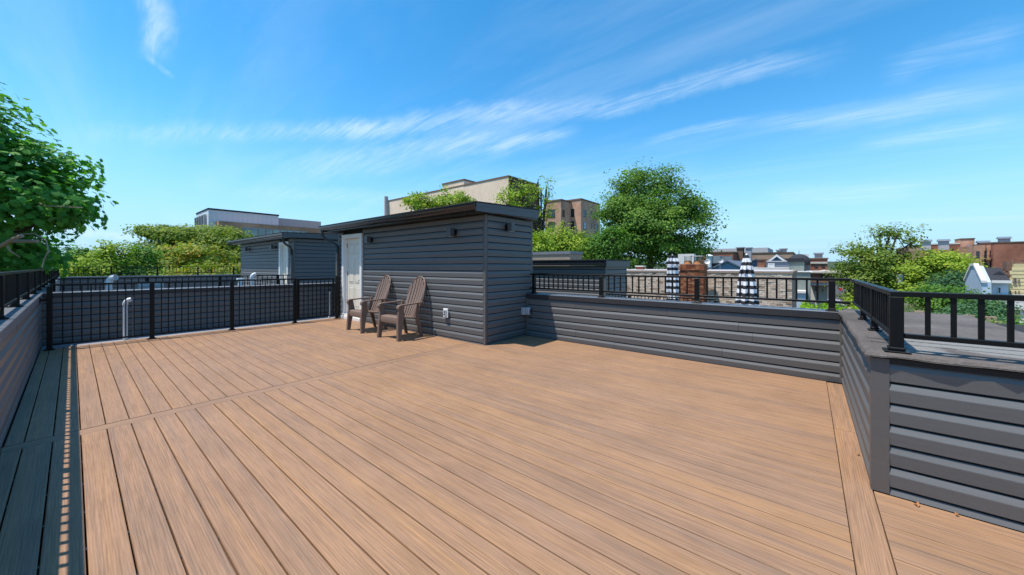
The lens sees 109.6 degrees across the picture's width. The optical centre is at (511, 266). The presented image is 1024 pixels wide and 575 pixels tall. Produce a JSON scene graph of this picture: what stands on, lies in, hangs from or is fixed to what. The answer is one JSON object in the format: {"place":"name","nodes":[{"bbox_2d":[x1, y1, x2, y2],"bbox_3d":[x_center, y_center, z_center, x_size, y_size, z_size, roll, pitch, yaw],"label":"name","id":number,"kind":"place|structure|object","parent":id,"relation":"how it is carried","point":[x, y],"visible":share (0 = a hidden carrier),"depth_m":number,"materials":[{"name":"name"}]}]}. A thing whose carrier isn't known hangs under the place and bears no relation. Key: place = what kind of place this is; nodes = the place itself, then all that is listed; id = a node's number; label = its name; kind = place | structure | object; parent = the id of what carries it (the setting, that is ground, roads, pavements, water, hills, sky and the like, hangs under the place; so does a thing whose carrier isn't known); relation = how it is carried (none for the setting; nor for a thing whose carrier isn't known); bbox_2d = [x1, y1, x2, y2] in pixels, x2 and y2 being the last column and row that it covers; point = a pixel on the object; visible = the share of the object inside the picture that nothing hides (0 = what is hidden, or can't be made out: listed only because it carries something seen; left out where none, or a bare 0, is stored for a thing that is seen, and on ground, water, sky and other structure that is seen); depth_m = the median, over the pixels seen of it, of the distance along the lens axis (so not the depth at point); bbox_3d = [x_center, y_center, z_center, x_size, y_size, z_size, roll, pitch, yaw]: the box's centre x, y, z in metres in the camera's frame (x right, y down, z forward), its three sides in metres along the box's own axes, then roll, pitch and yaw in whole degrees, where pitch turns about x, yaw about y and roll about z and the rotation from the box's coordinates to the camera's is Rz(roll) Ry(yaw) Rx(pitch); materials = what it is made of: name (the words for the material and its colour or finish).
{"place":"outdoors","nodes":[
{"label":"outdoors","id":0,"kind":"place"},
{"bbox_2d":[38,487,179,573],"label":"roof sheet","id":1,"kind":"object","parent":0,"point":[86,547],"depth_m":1.95,"materials":[{"name":"black"}]},
{"bbox_2d":[0,277,59,451],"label":"parapet wall","id":2,"kind":"structure","parent":1,"relation":"on","point":[21,334],"depth_m":3.54,"materials":[{"name":"plastic"}]},
{"bbox_2d":[0,268,58,319],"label":"railing","id":3,"kind":"object","parent":2,"relation":"on","point":[15,286],"visible":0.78,"depth_m":4.23,"materials":[{"name":"metal"}]},
{"bbox_2d":[60,274,240,291],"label":"parapet wall","id":4,"kind":"structure","parent":1,"relation":"on","point":[114,286],"depth_m":17.51,"materials":[{"name":"plastic"}]},
{"bbox_2d":[58,267,240,276],"bbox_3d":[-16.775,0.239,19.279,0.114,0.449,9.500,0,0,39],"label":"railing","id":5,"kind":"object","parent":4,"relation":"on","point":[197,272],"visible":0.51,"depth_m":17.95,"materials":[{"name":"metal"}]},
{"bbox_2d":[41,282,334,345],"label":"cross parapet wall","id":6,"kind":"structure","parent":1,"relation":"on","point":[57,317],"depth_m":7.59,"materials":[{"name":"plastic"}]},
{"bbox_2d":[41,316,339,349],"bbox_3d":[-6.048,1.460,8.372,0.706,0.129,5.939,0,0,39],"label":"roof strip","id":7,"kind":"object","parent":1,"relation":"on","point":[129,338],"visible":0.21,"depth_m":7.49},
{"bbox_2d":[122,297,131,339],"bbox_3d":[-7.304,0.994,6.853,0.131,0.801,0.081,0,0,-37],"label":"vent pipe","id":8,"kind":"object","parent":7,"relation":"on","point":[128,300],"visible":0.93,"depth_m":6.83,"materials":[{"name":"white plastic"}]},
{"bbox_2d":[318,201,538,345],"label":"roof shed","id":9,"kind":"structure","parent":1,"relation":"on","point":[476,271],"depth_m":6.89,"materials":[{"name":"plastic"}]},
{"bbox_2d":[347,238,358,311],"bbox_3d":[-3.989,0.252,9.110,0.811,1.916,0.105,0,0,39],"label":"door","id":10,"kind":"structure","parent":9,"relation":"in","point":[352,244],"depth_m":9.13,"materials":[{"name":"white paint"}]},
{"bbox_2d":[365,236,372,242],"bbox_3d":[-3.346,-0.618,8.420,0.136,0.154,0.143,0,0,39],"label":"wall lamp","id":11,"kind":"object","parent":9,"relation":"attached to","point":[368,239],"visible":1,"depth_m":8.37,"materials":[{"name":"black metal"}]},
{"bbox_2d":[443,308,447,317],"bbox_3d":[-1.247,0.875,6.753,0.130,0.170,0.046,0,0,39],"label":"power outlet","id":12,"kind":"object","parent":9,"relation":"attached to","point":[445,312],"visible":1,"depth_m":6.73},
{"bbox_2d":[447,228,456,236],"bbox_3d":[-1.105,-0.618,6.579,0.136,0.154,0.143,0,0,39],"label":"wall lamp","id":13,"kind":"object","parent":9,"relation":"attached to","point":[451,232],"visible":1,"depth_m":6.54,"materials":[{"name":"black metal"}]},
{"bbox_2d":[505,222,514,231],"bbox_3d":[-0.032,-0.708,6.535,0.143,0.154,0.136,0,0,39],"label":"wall lamp","id":14,"kind":"object","parent":9,"relation":"attached to","point":[510,226],"visible":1,"depth_m":6.49,"materials":[{"name":"black metal"}]},
{"bbox_2d":[521,307,530,334],"bbox_3d":[0.287,1.065,6.930,0.170,0.560,0.165,0,0,39],"label":"power outlet","id":15,"kind":"object","parent":9,"relation":"attached to","point":[526,311],"visible":1,"depth_m":6.90,"materials":[{"name":"plastic"}]},
{"bbox_2d":[0,317,1023,574],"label":"deck","id":16,"kind":"structure","parent":1,"relation":"on","point":[320,447],"depth_m":2.42,"materials":[{"name":"wood"}]},
{"bbox_2d":[43,278,297,350],"bbox_3d":[-6.304,0.819,7.198,0.118,1.061,3.709,0,0,39],"label":"fence","id":17,"kind":"object","parent":16,"relation":"on","point":[49,319],"visible":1,"depth_m":6.71,"materials":[{"name":"metal"}]},
{"bbox_2d":[334,276,337,318],"bbox_3d":[-4.537,0.799,9.349,0.110,1.099,0.110,0,0,39],"label":"fence post","id":18,"kind":"object","parent":16,"relation":"on","point":[336,297],"visible":1,"depth_m":9.33,"materials":[{"name":"metal"}]},
{"bbox_2d":[297,278,334,319],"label":"gate","id":19,"kind":"structure","parent":18,"relation":"attached to","point":[298,298],"depth_m":8.91,"materials":[{"name":"metal"}]},
{"bbox_2d":[346,275,390,333],"bbox_3d":[-3.017,0.772,7.747,0.690,1.154,0.775,0,0,41],"label":"adirondack chair","id":20,"kind":"object","parent":16,"relation":"on","point":[382,294],"visible":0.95,"depth_m":7.71,"materials":[{"name":"plastic"}]},
{"bbox_2d":[377,276,425,341],"bbox_3d":[-2.069,0.772,6.968,0.690,1.154,0.775,0,0,37],"label":"adirondack chair","id":21,"kind":"object","parent":16,"relation":"on","point":[414,305],"visible":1,"depth_m":6.92,"materials":[{"name":"plastic"}]},
{"bbox_2d":[526,293,842,383],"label":"parapet wall","id":22,"kind":"structure","parent":1,"relation":"on","point":[799,342],"depth_m":5.07,"materials":[{"name":"plastic"}]},
{"bbox_2d":[530,273,849,311],"bbox_3d":[2.156,0.338,5.676,4.623,0.391,0.118,0,0,39],"label":"railing","id":23,"kind":"object","parent":22,"relation":"on","point":[831,301],"visible":0.99,"depth_m":5.20,"materials":[{"name":"metal"}]},
{"bbox_2d":[838,308,1023,532],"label":"corner wall","id":24,"kind":"structure","parent":1,"relation":"on","point":[938,425],"depth_m":2.04,"materials":[{"name":"plastic"}]},
{"bbox_2d":[851,279,896,333],"bbox_3d":[3.133,0.330,3.177,0.076,0.360,2.583,0,0,39],"label":"railing","id":25,"kind":"object","parent":24,"relation":"on","point":[871,301],"visible":0.93,"depth_m":2.86,"materials":[{"name":"metal"}]},
{"bbox_2d":[882,291,1023,354],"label":"railing","id":26,"kind":"object","parent":24,"relation":"on","point":[897,335],"visible":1,"depth_m":2.02,"materials":[{"name":"metal"}]},
{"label":"neighbour roof","id":27,"kind":"structure","parent":1,"relation":"on","visible":0},
{"bbox_2d":[105,274,117,289],"bbox_3d":[-8.151,0.767,7.340,0.188,1.206,0.117,0,0,-12],"label":"vent pipe","id":28,"kind":"object","parent":27,"relation":"on","point":[110,278],"visible":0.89,"depth_m":7.31,"materials":[{"name":"grey metal"}]},
{"bbox_2d":[138,283,163,288],"bbox_3d":[-8.344,0.870,8.342,0.315,1.000,0.400,0,0,39],"label":"roof vent","id":29,"kind":"object","parent":27,"relation":"on","point":[157,285],"visible":0.11,"depth_m":8.21,"materials":[{"name":"grey metal"}]},
{"bbox_2d":[50,275,289,291],"bbox_3d":[-8.550,0.818,9.678,0.133,1.105,4.776,0,0,39],"label":"fence","id":30,"kind":"object","parent":27,"relation":"on","point":[52,280],"visible":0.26,"depth_m":9.29,"materials":[{"name":"metal"}]},
{"bbox_2d":[250,273,255,284],"bbox_3d":[-6.639,0.765,9.252,0.086,1.210,0.138,0,0,34],"label":"vent pipe","id":31,"kind":"object","parent":27,"relation":"on","point":[252,275],"visible":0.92,"depth_m":9.21,"materials":[{"name":"white plastic"}]},
{"bbox_2d":[227,232,337,285],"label":"roof shed","id":32,"kind":"structure","parent":27,"relation":"on","point":[298,255],"depth_m":12.19,"materials":[{"name":"plastic"}]},
{"bbox_2d":[281,245,285,283],"bbox_3d":[-7.500,0.252,11.981,0.606,1.916,0.105,0,0,39],"label":"door","id":33,"kind":"structure","parent":32,"relation":"in","point":[284,246],"depth_m":12.06,"materials":[{"name":"white paint"}]},
{"bbox_2d":[194,208,325,236],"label":"building","id":34,"kind":"structure","parent":0,"point":[257,224],"depth_m":83.59,"materials":[{"name":"metal"}]},
{"bbox_2d":[243,227,249,236],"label":"window","id":35,"kind":"structure","parent":34,"relation":"in","point":[244,228],"depth_m":81.36,"materials":[{"name":"blue glass"}]},
{"bbox_2d":[250,228,257,235],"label":"window","id":36,"kind":"structure","parent":34,"relation":"in","point":[254,231],"depth_m":82.54,"materials":[{"name":"blue glass"}]},
{"bbox_2d":[258,228,264,235],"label":"window","id":37,"kind":"structure","parent":34,"relation":"in","point":[260,231],"depth_m":83.52,"materials":[{"name":"blue glass"}]},
{"bbox_2d":[266,229,272,234],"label":"window","id":38,"kind":"structure","parent":34,"relation":"in","point":[268,231],"depth_m":84.83,"materials":[{"name":"blue glass"}]},
{"bbox_2d":[7,261,857,267],"bbox_3d":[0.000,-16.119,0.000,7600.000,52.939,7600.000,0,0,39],"label":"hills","id":39,"kind":"structure","parent":0,"point":[829,264],"depth_m":2189.85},
{"bbox_2d":[712,255,721,266],"bbox_3d":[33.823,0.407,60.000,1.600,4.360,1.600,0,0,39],"label":"air conditioner","id":40,"kind":"object","parent":39,"relation":"on","point":[715,259],"visible":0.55,"depth_m":59.36,"materials":[{"name":"grey metal"}]},
{"bbox_2d":[722,256,731,261],"bbox_3d":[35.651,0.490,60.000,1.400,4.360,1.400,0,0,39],"label":"air conditioner","id":41,"kind":"object","parent":39,"relation":"on","point":[724,258],"visible":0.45,"depth_m":59.48,"materials":[{"name":"grey metal"}]},
{"bbox_2d":[384,175,539,232],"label":"building","id":42,"kind":"structure","parent":0,"point":[485,190],"depth_m":91.20,"materials":[{"name":"beige brick"}]},
{"bbox_2d":[0,0,1023,263],"label":"sky","id":43,"kind":"structure","parent":0,"point":[810,122],"materials":[{"name":"blue"}]},
{"bbox_2d":[545,198,600,265],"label":"building","id":44,"kind":"structure","parent":0,"point":[574,212],"depth_m":84.75,"materials":[{"name":"beige brick"}]},
{"bbox_2d":[678,254,695,263],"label":"stucco block","id":45,"kind":"structure","parent":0,"point":[681,259],"depth_m":32.55,"materials":[{"name":"paint"}]},
{"bbox_2d":[706,254,712,266],"bbox_3d":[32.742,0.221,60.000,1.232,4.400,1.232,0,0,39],"label":"roof vent","id":46,"kind":"object","parent":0,"point":[710,259],"visible":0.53,"depth_m":59.60,"materials":[{"name":"white metal"}]},
{"bbox_2d":[698,251,744,263],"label":"building","id":47,"kind":"structure","parent":0,"point":[733,254],"depth_m":85.70,"materials":[{"name":"red brick"}]},
{"bbox_2d":[736,247,744,260],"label":"roof stack","id":48,"kind":"object","parent":47,"relation":"on","point":[740,254],"visible":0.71,"depth_m":89.03,"materials":[{"name":"brown brick"}]},
{"bbox_2d":[710,248,772,252],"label":"building","id":49,"kind":"structure","parent":0,"point":[757,250],"depth_m":124.20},
{"bbox_2d":[745,247,752,259],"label":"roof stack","id":50,"kind":"object","parent":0,"point":[749,251],"visible":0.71,"depth_m":88.14,"materials":[{"name":"metal"}]},
{"bbox_2d":[751,258,757,266],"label":"house","id":51,"kind":"structure","parent":0,"point":[754,262],"depth_m":45.62,"materials":[{"name":"blue"}]},
{"bbox_2d":[744,252,794,259],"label":"building","id":52,"kind":"structure","parent":0,"point":[766,255],"depth_m":95.10,"materials":[{"name":"beige brick"}]},
{"bbox_2d":[627,268,924,312],"bbox_3d":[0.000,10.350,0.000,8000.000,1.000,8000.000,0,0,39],"label":"ground","id":53,"kind":"structure","parent":0,"point":[906,307],"depth_m":92.96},
{"bbox_2d":[0,82,118,277],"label":"maple tree","id":54,"kind":"object","parent":53,"relation":"on","point":[26,188],"visible":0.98,"depth_m":7.46,"materials":[{"name":"green plant"}]},
{"bbox_2d":[0,203,82,267],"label":"bare branch","id":55,"kind":"object","parent":54,"relation":"attached to","point":[14,239],"visible":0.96,"depth_m":6.77,"materials":[{"name":"brown plant"}]},
{"bbox_2d":[55,244,102,276],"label":"tree","id":56,"kind":"object","parent":53,"relation":"on","point":[80,252],"visible":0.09,"depth_m":29.47,"materials":[{"name":"green plant"}]},
{"bbox_2d":[59,239,147,276],"bbox_3d":[-32.446,3.839,28.765,4.826,12.027,5.318,0,0,39],"label":"tree","id":57,"kind":"object","parent":53,"relation":"on","point":[116,258],"visible":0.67,"depth_m":28.31,"materials":[{"name":"green plant"}]},
{"bbox_2d":[86,243,168,275],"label":"tree","id":58,"kind":"object","parent":53,"relation":"on","point":[148,256],"visible":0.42,"depth_m":30.59,"materials":[{"name":"green plant"}]},
{"bbox_2d":[59,265,226,275],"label":"tree","id":59,"kind":"object","parent":53,"relation":"on","point":[163,272],"visible":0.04,"depth_m":30.21,"materials":[{"name":"green plant"}]},
{"bbox_2d":[120,223,237,259],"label":"tree","id":60,"kind":"object","parent":53,"relation":"on","point":[160,234],"visible":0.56,"depth_m":42.01,"materials":[{"name":"green plant"}]},
{"bbox_2d":[135,240,239,273],"bbox_3d":[-33.037,3.616,35.665,10.436,12.478,8.617,0,0,-14],"label":"tree","id":61,"kind":"object","parent":53,"relation":"on","point":[190,255],"visible":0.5,"depth_m":35.33,"materials":[{"name":"green plant"}]},
{"bbox_2d":[150,260,240,274],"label":"tree","id":62,"kind":"object","parent":53,"relation":"on","point":[203,268],"visible":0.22,"depth_m":31.95,"materials":[{"name":"green plant"}]},
{"bbox_2d":[173,222,256,273],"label":"tree","id":63,"kind":"object","parent":53,"relation":"on","point":[222,238],"visible":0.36,"depth_m":40.55,"materials":[{"name":"green plant"}]},
{"bbox_2d":[400,190,446,210],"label":"tree","id":64,"kind":"object","parent":53,"relation":"on","point":[419,203],"visible":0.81,"depth_m":23.54,"materials":[{"name":"green plant"}]},
{"bbox_2d":[431,184,476,207],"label":"tree","id":65,"kind":"object","parent":53,"relation":"on","point":[456,198],"visible":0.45,"depth_m":24.53,"materials":[{"name":"green plant"}]},
{"bbox_2d":[489,175,558,241],"bbox_3d":[0.812,1.566,27.341,5.480,16.600,4.332,0,0,39],"label":"tree","id":66,"kind":"object","parent":53,"relation":"on","point":[520,195],"visible":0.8,"depth_m":26.70,"materials":[{"name":"green plant"}]},
{"bbox_2d":[533,228,559,251],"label":"tree","id":67,"kind":"object","parent":53,"relation":"on","point":[539,245],"visible":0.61,"depth_m":19.63,"materials":[{"name":"green plant"}]},
{"bbox_2d":[534,220,610,265],"bbox_3d":[5.715,2.683,35.751,6.275,14.344,8.252,0,0,69],"label":"tree","id":68,"kind":"object","parent":53,"relation":"on","point":[572,242],"visible":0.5,"depth_m":34.69,"materials":[{"name":"green plant"}]},
{"bbox_2d":[576,221,637,265],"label":"tree","id":69,"kind":"object","parent":53,"relation":"on","point":[605,242],"visible":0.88,"depth_m":33.14,"materials":[{"name":"green plant"}]},
{"bbox_2d":[587,156,728,268],"bbox_3d":[15.217,-0.875,39.407,11.697,21.466,15.985,0,0,76],"label":"tree","id":70,"kind":"object","parent":53,"relation":"on","point":[647,218],"visible":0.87,"depth_m":37.74,"materials":[{"name":"green plant"}]},
{"bbox_2d":[627,269,796,307],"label":"tan rowhouse","id":71,"kind":"structure","parent":53,"relation":"on","point":[771,283],"depth_m":19.24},
{"bbox_2d":[710,260,741,269],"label":"house","id":72,"kind":"structure","parent":53,"relation":"on","point":[730,265],"depth_m":33.98,"materials":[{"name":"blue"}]},
{"bbox_2d":[708,267,788,269],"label":"flat building","id":73,"kind":"structure","parent":53,"relation":"on","point":[770,268],"depth_m":35.44,"materials":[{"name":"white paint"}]},
{"bbox_2d":[756,259,767,266],"bbox_3d":[25.660,1.316,37.041,0.740,4.068,2.377,0,0,39],"label":"brick chimney","id":74,"kind":"object","parent":73,"relation":"on","point":[761,262],"visible":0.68,"depth_m":36.21,"materials":[{"name":"brick"}]},
{"bbox_2d":[766,261,788,266],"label":"building","id":75,"kind":"structure","parent":53,"relation":"on","point":[777,263],"depth_m":41.25,"materials":[{"name":"blue"}]},
{"bbox_2d":[787,261,805,270],"bbox_3d":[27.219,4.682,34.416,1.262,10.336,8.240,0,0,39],"label":"building","id":76,"kind":"structure","parent":53,"relation":"on","point":[797,265],"depth_m":31.32,"materials":[{"name":"green"}]},
{"bbox_2d":[797,271,811,307],"bbox_3d":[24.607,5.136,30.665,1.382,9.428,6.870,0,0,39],"label":"building","id":77,"kind":"structure","parent":53,"relation":"on","point":[802,286],"depth_m":29.09,"materials":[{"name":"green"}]},
{"bbox_2d":[823,222,947,298],"bbox_3d":[39.076,2.514,37.955,9.765,14.708,9.276,0,0,39],"label":"tree","id":78,"kind":"object","parent":53,"relation":"on","point":[886,257],"visible":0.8,"depth_m":37.24,"materials":[{"name":"green plant"}]},
{"bbox_2d":[888,270,906,288],"bbox_3d":[38.319,5.098,35.816,0.659,9.503,1.459,0,0,-31],"label":"utility pole","id":79,"kind":"object","parent":53,"relation":"on","point":[900,276],"visible":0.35,"depth_m":35.51,"materials":[{"name":"wood"}]},
{"bbox_2d":[872,247,995,309],"bbox_3d":[41.165,3.902,35.629,9.673,11.906,9.542,0,0,39],"label":"tree","id":80,"kind":"object","parent":53,"relation":"on","point":[956,263],"visible":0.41,"depth_m":34.79,"materials":[{"name":"green plant"}]},
{"bbox_2d":[896,238,974,273],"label":"building","id":81,"kind":"structure","parent":53,"relation":"on","point":[962,242],"depth_m":106.25,"materials":[{"name":"red brick"}]},
{"bbox_2d":[919,239,931,250],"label":"roof stack","id":82,"kind":"object","parent":81,"relation":"on","point":[925,244],"visible":0.52,"depth_m":103.28,"materials":[{"name":"grey metal"}]},
{"bbox_2d":[936,239,950,249],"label":"roof stack","id":83,"kind":"object","parent":81,"relation":"on","point":[943,244],"visible":0.96,"depth_m":103.41,"materials":[{"name":"grey metal"}]},
{"bbox_2d":[914,269,965,291],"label":"tree","id":84,"kind":"object","parent":53,"relation":"on","point":[944,281],"visible":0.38,"depth_m":32.54,"materials":[{"name":"green plant"}]},
{"bbox_2d":[958,241,1023,272],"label":"building","id":85,"kind":"structure","parent":53,"relation":"on","point":[999,252],"depth_m":91.70,"materials":[{"name":"red brick"}]},
{"bbox_2d":[975,240,990,243],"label":"roof stack","id":86,"kind":"object","parent":85,"relation":"on","point":[981,242],"visible":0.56,"depth_m":103.55,"materials":[{"name":"grey metal"}]},
{"bbox_2d":[996,236,1011,241],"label":"roof stack","id":87,"kind":"object","parent":85,"relation":"on","point":[1004,239],"visible":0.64,"depth_m":103.39,"materials":[{"name":"grey metal"}]},
{"bbox_2d":[768,254,786,260],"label":"house","id":88,"kind":"structure","parent":0,"point":[776,257],"depth_m":52.63,"materials":[{"name":"white"}]},
{"bbox_2d":[784,258,803,260],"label":"building","id":89,"kind":"structure","parent":0,"point":[794,259],"depth_m":58.76,"materials":[{"name":"grey"}]},
{"bbox_2d":[790,254,809,270],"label":"domed tower","id":90,"kind":"structure","parent":0,"point":[807,262],"depth_m":73.45,"materials":[{"name":"metal"}]},
{"bbox_2d":[809,258,827,306],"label":"building","id":91,"kind":"structure","parent":0,"point":[817,264],"depth_m":62.82,"materials":[{"name":"red brick"}]},
{"bbox_2d":[813,253,823,257],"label":"roof stack","id":92,"kind":"object","parent":91,"relation":"on","point":[818,255],"visible":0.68,"depth_m":65.16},
{"bbox_2d":[810,270,847,307],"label":"building","id":93,"kind":"structure","parent":0,"point":[822,288],"depth_m":46.49,"materials":[{"name":"white paint"}]},
{"bbox_2d":[827,283,847,306],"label":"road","id":94,"kind":"structure","parent":0,"point":[837,291],"depth_m":135.33,"materials":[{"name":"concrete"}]},
{"bbox_2d":[839,291,854,307],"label":"tree","id":95,"kind":"object","parent":94,"relation":"on","point":[850,299],"visible":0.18,"depth_m":60.26,"materials":[{"name":"green plant"}]},
{"bbox_2d":[849,307,1001,323],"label":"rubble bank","id":96,"kind":"structure","parent":0,"point":[989,318],"depth_m":19.28,"materials":[{"name":"stone"}]},
{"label":"parking lot","id":97,"kind":"structure","parent":0,"visible":0},
{"bbox_2d":[903,282,1006,315],"bbox_3d":[30.705,5.449,24.921,5.321,8.810,5.315,0,0,39],"label":"tree","id":98,"kind":"object","parent":97,"relation":"on","point":[939,302],"visible":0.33,"depth_m":24.71,"materials":[{"name":"green plant"}]},
{"bbox_2d":[931,291,1023,322],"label":"tree","id":99,"kind":"object","parent":97,"relation":"on","point":[992,309],"visible":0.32,"depth_m":20.16,"materials":[{"name":"green plant"}]},
{"bbox_2d":[963,263,1011,300],"bbox_3d":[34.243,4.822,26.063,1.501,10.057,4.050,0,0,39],"label":"blue house","id":100,"kind":"structure","parent":97,"relation":"on","point":[981,279],"depth_m":25.18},
{"bbox_2d":[993,315,1023,324],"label":"tree","id":101,"kind":"object","parent":97,"relation":"on","point":[1017,322],"visible":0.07,"depth_m":14.56,"materials":[{"name":"green plant"}]},
{"bbox_2d":[994,260,1023,322],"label":"yellow house","id":102,"kind":"structure","parent":97,"relation":"on","point":[1014,270],"depth_m":24.69,"materials":[{"name":"paint"}]},
{"bbox_3d":[3.851,5.810,13.984,12.300,8.080,9.600,0,0,39],"label":"neighbour house","id":103,"kind":"object","parent":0,"visible":0},
{"bbox_2d":[533,251,582,265],"bbox_3d":[1.945,0.817,18.400,3.092,3.067,1.265,0,0,39],"label":"roof bulkhead","id":104,"kind":"object","parent":103,"relation":"on","point":[565,255],"visible":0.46,"depth_m":17.53,"materials":[{"name":"grey"}]},
{"bbox_2d":[533,259,631,297],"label":"neighbour shed","id":105,"kind":"structure","parent":103,"relation":"on","point":[615,267],"depth_m":9.87,"materials":[{"name":"plastic"}]},
{"bbox_2d":[606,293,717,302],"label":"roof","id":106,"kind":"structure","parent":103,"relation":"on","point":[667,297],"depth_m":8.37,"materials":[{"name":"grey"}]},
{"bbox_2d":[666,255,679,300],"bbox_3d":[5.335,0.725,12.000,0.560,2.221,0.560,0,0,39],"label":"parasol","id":107,"kind":"object","parent":103,"relation":"on","point":[672,263],"visible":0.8,"depth_m":11.88,"materials":[{"name":"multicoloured fabric"}]},
{"bbox_2d":[678,256,707,301],"bbox_3d":[9.673,2.399,19.258,1.265,5.901,0.958,0,0,39],"label":"brick chimney","id":108,"kind":"object","parent":103,"relation":"on","point":[695,268],"visible":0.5,"depth_m":18.95,"materials":[{"name":"brown brick"}]},
{"bbox_2d":[735,253,759,304],"bbox_3d":[6.503,0.691,9.992,0.682,2.101,0.581,0,0,-20],"label":"parasol","id":109,"kind":"object","parent":103,"relation":"on","point":[746,269],"visible":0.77,"depth_m":9.86,"materials":[{"name":"multicoloured fabric"}]},
{"bbox_2d":[800,302,858,309],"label":"roof plants","id":110,"kind":"object","parent":103,"relation":"on","point":[808,305],"visible":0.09,"depth_m":13.88,"materials":[{"name":"green plant"}]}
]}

